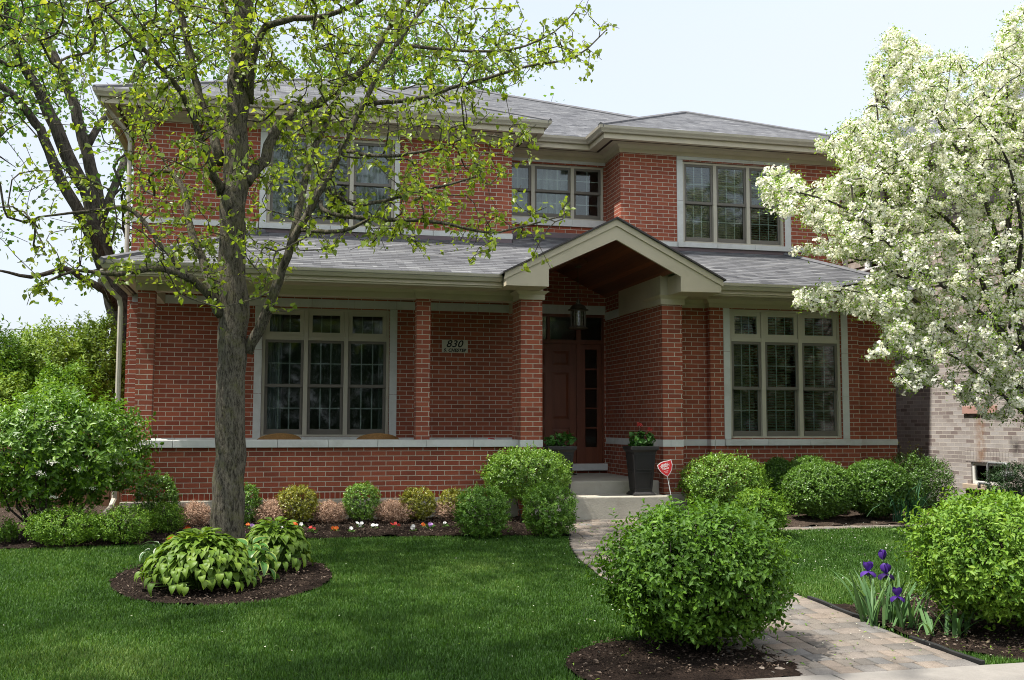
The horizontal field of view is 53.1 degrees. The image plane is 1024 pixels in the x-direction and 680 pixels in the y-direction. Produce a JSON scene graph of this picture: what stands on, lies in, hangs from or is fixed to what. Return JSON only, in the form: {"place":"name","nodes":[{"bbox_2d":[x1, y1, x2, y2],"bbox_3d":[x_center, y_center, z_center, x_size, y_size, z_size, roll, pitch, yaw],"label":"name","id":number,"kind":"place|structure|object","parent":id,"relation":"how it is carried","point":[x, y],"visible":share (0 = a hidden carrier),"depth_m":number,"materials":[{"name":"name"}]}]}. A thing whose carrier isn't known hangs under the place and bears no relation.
{"place":"outdoors","nodes":[
{"label":"outdoors","id":0,"kind":"place"},
{"bbox_2d":[0,523,1023,679],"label":"lawn","id":1,"kind":"structure","parent":0,"point":[571,672],"depth_m":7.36,"materials":[{"name":"plant"}]},
{"bbox_2d":[109,558,331,605],"bbox_3d":[-2.667,2.180,9.455,1.960,0.116,2.485,1,-5,-13],"label":"tree bed","id":2,"kind":"object","parent":1,"relation":"on","point":[285,593],"visible":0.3,"depth_m":8.85,"materials":[{"name":"brown soil"}]},
{"bbox_2d":[136,538,173,568],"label":"hosta","id":3,"kind":"object","parent":2,"relation":"on","point":[149,553],"visible":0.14,"depth_m":9.82,"materials":[{"name":"green plant"}]},
{"bbox_2d":[134,526,261,596],"bbox_3d":[-2.717,1.899,8.933,1.061,0.545,1.052,1,-5,-13],"label":"hosta","id":4,"kind":"object","parent":2,"relation":"on","point":[189,558],"visible":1,"depth_m":8.69,"materials":[{"name":"green plant"}]},
{"bbox_2d":[224,536,279,585],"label":"hosta","id":5,"kind":"object","parent":2,"relation":"on","point":[263,548],"visible":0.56,"depth_m":9.23,"materials":[{"name":"green plant"}]},
{"bbox_2d":[242,516,313,571],"bbox_3d":[-2.265,1.967,9.863,0.718,0.522,0.754,1,-5,-13],"label":"hosta","id":6,"kind":"object","parent":2,"relation":"on","point":[284,543],"visible":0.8,"depth_m":9.75,"materials":[{"name":"green plant"}]},
{"bbox_2d":[0,0,617,545],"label":"front tree","id":7,"kind":"object","parent":2,"relation":"on","point":[226,300],"visible":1,"depth_m":10.33,"materials":[{"name":"green plant"}]},
{"bbox_2d":[0,516,566,548],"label":"garden bed","id":8,"kind":"object","parent":1,"relation":"on","point":[28,544],"visible":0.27,"depth_m":12.36,"materials":[{"name":"brown soil"}]},
{"bbox_2d":[0,515,22,542],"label":"spirea","id":9,"kind":"object","parent":8,"relation":"on","point":[5,533],"visible":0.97,"depth_m":11.30,"materials":[{"name":"green plant"}]},
{"bbox_2d":[18,502,109,547],"bbox_3d":[-4.880,2.037,11.230,0.919,0.512,0.943,1,-5,-13],"label":"spirea","id":10,"kind":"object","parent":8,"relation":"on","point":[64,534],"visible":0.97,"depth_m":11.06,"materials":[{"name":"green plant"}]},
{"bbox_2d":[0,376,163,529],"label":"viburnum","id":11,"kind":"object","parent":8,"relation":"on","point":[35,473],"visible":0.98,"depth_m":11.57,"materials":[{"name":"green plant"}]},
{"bbox_2d":[90,502,156,545],"bbox_3d":[-4.300,2.047,11.367,0.710,0.517,0.708,1,-5,-13],"label":"spirea","id":12,"kind":"object","parent":8,"relation":"on","point":[130,533],"visible":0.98,"depth_m":11.26,"materials":[{"name":"green plant"}]},
{"bbox_2d":[131,470,181,527],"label":"boxwood","id":13,"kind":"object","parent":8,"relation":"on","point":[172,491],"visible":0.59,"depth_m":12.66,"materials":[{"name":"green plant"}]},
{"bbox_2d":[147,500,189,533],"bbox_3d":[-4.099,2.120,12.166,0.480,0.447,0.453,0,-5,4],"label":"spirea","id":14,"kind":"object","parent":8,"relation":"on","point":[166,524],"visible":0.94,"depth_m":12.09,"materials":[{"name":"green plant"}]},
{"bbox_2d":[178,499,210,526],"bbox_3d":[-3.985,2.191,12.845,0.494,0.403,0.517,1,-5,-13],"label":"barberry","id":15,"kind":"object","parent":8,"relation":"on","point":[198,512],"visible":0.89,"depth_m":12.77,"materials":[{"name":"brown plant"}]},
{"bbox_2d":[244,482,262,525],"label":"boxwood","id":16,"kind":"object","parent":8,"relation":"on","point":[251,502],"visible":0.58,"depth_m":12.94,"materials":[{"name":"green plant"}]},
{"bbox_2d":[251,498,291,523],"bbox_3d":[-3.058,2.204,13.066,0.539,0.420,0.573,1,-5,-13],"label":"barberry","id":17,"kind":"object","parent":8,"relation":"on","point":[271,510],"visible":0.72,"depth_m":12.95,"materials":[{"name":"brown plant"}]},
{"bbox_2d":[275,484,321,524],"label":"boxwood","id":18,"kind":"object","parent":8,"relation":"on","point":[305,509],"visible":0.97,"depth_m":13.03,"materials":[{"name":"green plant"}]},
{"bbox_2d":[312,499,347,523],"bbox_3d":[-2.347,2.234,13.235,0.534,0.388,0.540,-1,-5,13],"label":"barberry","id":19,"kind":"object","parent":8,"relation":"on","point":[329,511],"visible":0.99,"depth_m":13.14,"materials":[{"name":"brown plant"}]},
{"bbox_2d":[330,526,338,530],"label":"bedding plant","id":20,"kind":"object","parent":8,"relation":"on","point":[333,528],"visible":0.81,"depth_m":12.44,"materials":[{"name":"orange plant"}]},
{"bbox_2d":[342,481,381,521],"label":"boxwood","id":21,"kind":"object","parent":8,"relation":"on","point":[364,514],"visible":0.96,"depth_m":13.24,"materials":[{"name":"green plant"}]},
{"bbox_2d":[372,497,416,522],"bbox_3d":[-1.553,2.251,13.422,0.689,0.390,0.700,1,-5,-13],"label":"barberry","id":22,"kind":"object","parent":8,"relation":"on","point":[395,512],"visible":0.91,"depth_m":13.29,"materials":[{"name":"brown plant"}]},
{"bbox_2d":[398,486,436,521],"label":"boxwood","id":23,"kind":"object","parent":8,"relation":"on","point":[419,510],"visible":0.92,"depth_m":13.39,"materials":[{"name":"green plant"}]},
{"bbox_2d":[431,499,458,521],"bbox_3d":[-0.841,2.272,13.601,0.576,0.380,0.534,1,-5,-13],"label":"barberry","id":24,"kind":"object","parent":8,"relation":"on","point":[441,512],"visible":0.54,"depth_m":13.47,"materials":[{"name":"brown plant"}]},
{"bbox_2d":[437,487,466,521],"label":"boxwood","id":25,"kind":"object","parent":8,"relation":"on","point":[454,492],"visible":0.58,"depth_m":13.54,"materials":[{"name":"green plant"}]},
{"bbox_2d":[451,480,512,538],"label":"feathery shrub","id":26,"kind":"object","parent":8,"relation":"on","point":[472,526],"visible":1,"depth_m":11.99,"materials":[{"name":"green plant"}]},
{"bbox_2d":[0,506,1023,679],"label":"bark chips","id":27,"kind":"object","parent":8,"relation":"on","point":[611,645],"visible":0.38,"depth_m":8.49,"materials":[{"name":"brown wood"}]},
{"bbox_2d":[476,441,573,520],"bbox_3d":[0.172,1.927,13.886,1.354,1.123,1.360,1,-5,-13],"label":"euonymus","id":28,"kind":"object","parent":8,"relation":"on","point":[501,475],"visible":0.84,"depth_m":13.60,"materials":[{"name":"green plant"}]},
{"bbox_2d":[518,479,579,537],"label":"feathery shrub","id":29,"kind":"object","parent":8,"relation":"on","point":[542,522],"visible":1,"depth_m":12.16,"materials":[{"name":"green plant"}]},
{"bbox_2d":[131,526,990,670],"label":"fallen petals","id":30,"kind":"object","parent":1,"relation":"on","point":[793,573],"visible":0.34,"depth_m":9.36,"materials":[{"name":"white plant"}]},
{"bbox_2d":[564,637,801,679],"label":"shrub bed","id":31,"kind":"object","parent":1,"relation":"on","point":[740,672],"visible":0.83,"depth_m":6.57,"materials":[{"name":"brown soil"}]},
{"bbox_2d":[582,493,802,652],"bbox_3d":[1.278,1.625,7.080,1.453,1.098,1.441,1,-5,-13],"label":"euonymus","id":32,"kind":"object","parent":31,"relation":"on","point":[658,587],"visible":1,"depth_m":6.72,"materials":[{"name":"green plant"}]},
{"bbox_2d":[682,505,976,526],"bbox_3d":[5.366,2.542,14.941,6.480,0.075,2.340,1,-5,-13],"label":"garden bed","id":33,"kind":"object","parent":1,"relation":"on","point":[850,517],"visible":0.16,"depth_m":14.03,"materials":[{"name":"brown soil"}]},
{"bbox_2d":[673,448,773,509],"bbox_3d":[2.994,2.042,14.500,1.310,1.011,1.388,1,-5,-13],"label":"euonymus","id":34,"kind":"object","parent":33,"relation":"on","point":[718,484],"visible":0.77,"depth_m":14.23,"materials":[{"name":"green plant"}]},
{"bbox_2d":[730,485,797,536],"bbox_3d":[3.036,2.103,12.477,0.799,0.672,0.789,1,-5,-13],"label":"euonymus","id":35,"kind":"object","parent":33,"relation":"on","point":[778,513],"visible":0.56,"depth_m":12.34,"materials":[{"name":"green plant"}]},
{"bbox_2d":[762,454,791,508],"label":"boxwood","id":36,"kind":"object","parent":33,"relation":"on","point":[778,467],"visible":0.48,"depth_m":14.91,"materials":[{"name":"green plant"}]},
{"bbox_2d":[788,453,834,495],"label":"boxwood","id":37,"kind":"object","parent":33,"relation":"on","point":[795,462],"visible":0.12,"depth_m":15.02,"materials":[{"name":"green plant"}]},
{"bbox_2d":[778,460,861,519],"bbox_3d":[4.226,2.091,14.143,1.096,0.872,1.132,1,-5,-13],"label":"boxwood","id":38,"kind":"object","parent":33,"relation":"on","point":[805,489],"visible":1,"depth_m":13.83,"materials":[{"name":"green plant"}]},
{"bbox_2d":[840,456,913,519],"bbox_3d":[5.083,2.083,14.265,1.014,0.916,1.038,1,-5,-13],"label":"boxwood","id":39,"kind":"object","parent":33,"relation":"on","point":[892,478],"visible":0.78,"depth_m":13.96,"materials":[{"name":"green plant"}]},
{"bbox_2d":[870,475,934,522],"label":"daylily","id":40,"kind":"object","parent":33,"relation":"on","point":[900,513],"visible":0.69,"depth_m":13.91,"materials":[{"name":"green plant"}]},
{"bbox_2d":[883,449,958,509],"bbox_3d":[6.093,2.136,15.513,1.234,1.000,1.203,1,-5,-13],"label":"yew","id":41,"kind":"object","parent":33,"relation":"on","point":[928,471],"visible":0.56,"depth_m":15.30,"materials":[{"name":"green plant"}]},
{"bbox_2d":[977,461,1013,494],"bbox_3d":[7.714,2.322,16.401,0.225,0.748,0.753,1,-5,-13],"label":"gas meter","id":42,"kind":"object","parent":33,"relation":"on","point":[979,484],"visible":0.26,"depth_m":16.53,"materials":[{"name":"grey metal"}]},
{"bbox_2d":[979,460,1023,498],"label":"yew","id":43,"kind":"object","parent":33,"relation":"on","point":[1009,478],"visible":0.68,"depth_m":15.25,"materials":[{"name":"green plant"}]},
{"bbox_2d":[807,596,873,623],"bbox_3d":[2.647,2.190,8.267,0.053,0.100,0.960,1,-5,-13],"label":"garden edging","id":44,"kind":"object","parent":1,"relation":"on","point":[834,607],"visible":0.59,"depth_m":8.31,"materials":[{"name":"black plastic"}]},
{"bbox_2d":[749,2,1023,430],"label":"crabapple tree","id":45,"kind":"object","parent":1,"relation":"on","point":[916,370],"visible":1,"depth_m":12.54,"materials":[{"name":"white plant"}]},
{"bbox_2d":[833,593,1023,659],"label":"shrub bed","id":46,"kind":"object","parent":1,"relation":"on","point":[976,630],"visible":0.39,"depth_m":7.44,"materials":[{"name":"brown soil"}]},
{"bbox_2d":[21,519,1023,679],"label":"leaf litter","id":47,"kind":"object","parent":46,"relation":"on","point":[730,640],"visible":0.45,"depth_m":7.30,"materials":[{"name":"brown plant"}]},
{"bbox_2d":[828,549,939,630],"bbox_3d":[2.872,1.905,7.873,0.876,0.566,0.698,-2,-5,21],"label":"iris","id":48,"kind":"object","parent":46,"relation":"on","point":[898,610],"visible":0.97,"depth_m":7.82,"materials":[{"name":"green plant"}]},
{"bbox_2d":[915,591,998,638],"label":"iris","id":49,"kind":"object","parent":46,"relation":"on","point":[955,625],"visible":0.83,"depth_m":7.48,"materials":[{"name":"green plant"}]},
{"bbox_2d":[891,484,1023,633],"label":"euonymus","id":50,"kind":"object","parent":46,"relation":"on","point":[984,574],"visible":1,"depth_m":7.40,"materials":[{"name":"green plant"}]},
{"bbox_2d":[909,635,984,664],"bbox_3d":[2.953,2.128,6.989,0.047,0.077,0.750,1,-5,-13],"label":"garden edging","id":51,"kind":"object","parent":1,"relation":"on","point":[978,661],"visible":0.63,"depth_m":6.94,"materials":[{"name":"black plastic"}]},
{"bbox_2d":[0,0,1023,358],"label":"sky","id":52,"kind":"structure","parent":0,"point":[796,64],"materials":[{"name":"white"}]},
{"bbox_2d":[555,518,977,676],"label":"path","id":53,"kind":"structure","parent":0,"point":[874,652],"depth_m":7.22,"materials":[{"name":"stone"}]},
{"bbox_2d":[729,524,938,530],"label":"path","id":54,"kind":"structure","parent":0,"point":[820,527],"depth_m":13.33,"materials":[{"name":"stone"}]},
{"bbox_2d":[744,662,1023,679],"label":"pavement","id":55,"kind":"structure","parent":0,"point":[1011,671],"depth_m":6.33,"materials":[{"name":"concrete"}]},
{"bbox_3d":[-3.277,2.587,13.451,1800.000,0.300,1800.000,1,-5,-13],"label":"ground","id":56,"kind":"structure","parent":0,"visible":0},
{"bbox_2d":[0,368,34,430],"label":"hedge shrub","id":57,"kind":"object","parent":56,"relation":"on","point":[8,386],"visible":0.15,"depth_m":16.87,"materials":[{"name":"green plant"}]},
{"bbox_2d":[0,313,43,398],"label":"hedge shrub","id":58,"kind":"object","parent":56,"relation":"on","point":[10,343],"visible":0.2,"depth_m":17.70,"materials":[{"name":"green plant"}]},
{"bbox_2d":[3,314,104,393],"bbox_3d":[-8.526,1.203,18.952,2.060,3.420,2.764,1,-5,-13],"label":"hedge shrub","id":59,"kind":"object","parent":56,"relation":"on","point":[47,341],"visible":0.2,"depth_m":18.53,"materials":[{"name":"green plant"}]},
{"bbox_2d":[0,505,119,529],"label":"side bed","id":60,"kind":"object","parent":56,"relation":"on","point":[12,515],"visible":0.16,"depth_m":14.49,"materials":[{"name":"brown soil"}]},
{"bbox_2d":[0,430,120,507],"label":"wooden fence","id":61,"kind":"object","parent":56,"relation":"on","point":[106,502],"depth_m":15.79,"materials":[{"name":"brown wood"}]},
{"bbox_2d":[0,0,122,137],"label":"back tree","id":62,"kind":"object","parent":56,"relation":"on","point":[60,103],"visible":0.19,"depth_m":32.44,"materials":[{"name":"green plant"}]},
{"bbox_2d":[21,352,113,430],"bbox_3d":[-7.635,1.534,17.643,1.436,2.586,2.851,1,-5,-13],"label":"hedge shrub","id":63,"kind":"object","parent":56,"relation":"on","point":[75,375],"visible":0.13,"depth_m":17.23,"materials":[{"name":"green plant"}]},
{"bbox_2d":[53,307,125,422],"bbox_3d":[-7.994,1.161,19.595,1.769,3.612,2.756,1,-5,-13],"label":"hedge shrub","id":64,"kind":"object","parent":56,"relation":"on","point":[102,360],"visible":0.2,"depth_m":19.19,"materials":[{"name":"green plant"}]},
{"bbox_2d":[0,0,264,377],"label":"old tree","id":65,"kind":"object","parent":56,"relation":"on","point":[68,158],"visible":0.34,"depth_m":20.97,"materials":[{"name":"green plant"}]},
{"bbox_2d":[198,0,564,101],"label":"back tree","id":66,"kind":"object","parent":56,"relation":"on","point":[400,71],"visible":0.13,"depth_m":32.49,"materials":[{"name":"green plant"}]},
{"bbox_2d":[89,77,933,525],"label":"brick house","id":67,"kind":"structure","parent":56,"relation":"on","point":[699,335],"depth_m":15.96,"materials":[{"name":"brick"}]},
{"bbox_2d":[257,433,301,439],"bbox_3d":[-3.306,1.658,14.501,0.663,0.681,0.620,2,-5,-19],"label":"wicker chair","id":68,"kind":"object","parent":67,"relation":"on","point":[280,436],"visible":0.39,"depth_m":14.25,"materials":[{"name":"brown wicker"}]},
{"bbox_2d":[260,308,389,436],"bbox_3d":[-2.876,0.531,15.836,1.921,2.011,0.279,1,-5,-13],"label":"window","id":69,"kind":"structure","parent":67,"relation":"in","point":[274,335],"depth_m":15.76,"materials":[{"name":"paint"}]},
{"bbox_2d":[267,135,394,227],"bbox_3d":[-2.916,-2.495,16.538,2.001,1.487,0.279,1,-5,-13],"label":"window","id":70,"kind":"structure","parent":67,"relation":"in","point":[375,180],"depth_m":16.53,"materials":[{"name":"glass"}]},
{"bbox_2d":[357,433,398,439],"bbox_3d":[-1.946,1.687,14.826,0.663,0.681,0.620,1,-5,-9],"label":"wicker chair","id":71,"kind":"object","parent":67,"relation":"on","point":[374,436],"visible":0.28,"depth_m":14.57,"materials":[{"name":"brown wicker"}]},
{"bbox_2d":[442,340,467,352],"bbox_3d":[-0.901,0.099,16.176,0.411,0.201,0.035,1,-5,-13],"label":"house number sign","id":72,"kind":"object","parent":67,"relation":"attached to","point":[454,346],"visible":1,"depth_m":16.16,"materials":[{"name":"stone"}]},
{"bbox_2d":[512,162,602,220],"bbox_3d":[0.699,-2.581,18.233,1.856,1.032,0.279,1,-5,-13],"label":"window","id":73,"kind":"structure","parent":67,"relation":"in","point":[542,183],"depth_m":18.24,"materials":[{"name":"glass"}]},
{"bbox_2d":[542,344,575,462],"bbox_3d":[0.615,1.053,17.106,0.959,1.993,0.140,1,-5,-13],"label":"door","id":74,"kind":"structure","parent":67,"relation":"in","point":[558,360],"depth_m":17.19,"materials":[{"name":"brown wood"}]},
{"bbox_2d":[542,446,576,495],"bbox_3d":[0.664,1.832,14.412,0.402,0.685,0.396,1,-5,-13],"label":"planter","id":75,"kind":"object","parent":67,"relation":"on","point":[566,452],"visible":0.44,"depth_m":14.28,"materials":[{"name":"black plastic"}]},
{"bbox_2d":[543,431,577,445],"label":"geranium","id":76,"kind":"object","parent":75,"relation":"in","point":[560,441],"visible":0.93,"depth_m":14.37,"materials":[{"name":"green plant"}]},
{"bbox_2d":[568,266,587,329],"bbox_3d":[1.031,-0.667,15.995,0.330,0.990,0.330,1,-5,-13],"label":"lantern","id":77,"kind":"object","parent":67,"relation":"hanging from","point":[578,306],"visible":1,"depth_m":15.93,"materials":[{"name":"brown metal"}]},
{"bbox_2d":[623,446,658,495],"bbox_3d":[1.811,1.836,14.431,0.402,0.685,0.396,1,-5,-13],"label":"planter","id":78,"kind":"object","parent":67,"relation":"on","point":[640,460],"visible":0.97,"depth_m":14.29,"materials":[{"name":"black plastic"}]},
{"bbox_2d":[628,422,655,445],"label":"geranium","id":79,"kind":"object","parent":78,"relation":"in","point":[638,439],"visible":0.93,"depth_m":14.40,"materials":[{"name":"green plant"}]},
{"bbox_2d":[683,161,783,246],"bbox_3d":[3.876,-2.374,18.128,1.928,1.439,0.205,1,-5,-13],"label":"window","id":80,"kind":"structure","parent":67,"relation":"in","point":[713,205],"depth_m":18.10,"materials":[{"name":"glass"}]},
{"bbox_2d":[729,309,841,437],"bbox_3d":[4.206,0.535,15.917,1.886,1.976,0.205,1,-5,-13],"label":"window","id":81,"kind":"structure","parent":67,"relation":"in","point":[800,340],"depth_m":15.91,"materials":[{"name":"paint"}]},
{"bbox_2d":[657,459,672,501],"bbox_3d":[2.130,2.079,14.048,0.278,0.884,0.032,1,-5,-11],"label":"security sign","id":82,"kind":"object","parent":56,"relation":"on","point":[665,468],"visible":1,"depth_m":14.06,"materials":[{"name":"red plastic"}]},
{"bbox_2d":[898,440,922,486],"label":"sprouting shrub","id":83,"kind":"object","parent":56,"relation":"on","point":[910,452],"visible":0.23,"depth_m":16.81,"materials":[{"name":"green plant"}]},
{"bbox_2d":[841,75,1023,502],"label":"neighbour house","id":84,"kind":"structure","parent":56,"relation":"on","point":[940,423],"depth_m":17.75,"materials":[{"name":"grey brick"}]},
{"bbox_2d":[861,191,885,272],"bbox_3d":[7.127,-2.045,20.147,0.154,1.644,0.760,1,-5,-13],"label":"window","id":85,"kind":"structure","parent":84,"relation":"in","point":[870,263],"depth_m":20.19,"materials":[{"name":"white paint"}]},
{"bbox_2d":[972,462,1003,485],"bbox_3d":[8.150,2.114,16.990,0.590,1.160,1.800,1,-5,-13],"label":"window","id":86,"kind":"structure","parent":84,"relation":"in","point":[978,468],"depth_m":17.15,"materials":[{"name":"paint"}]}
]}

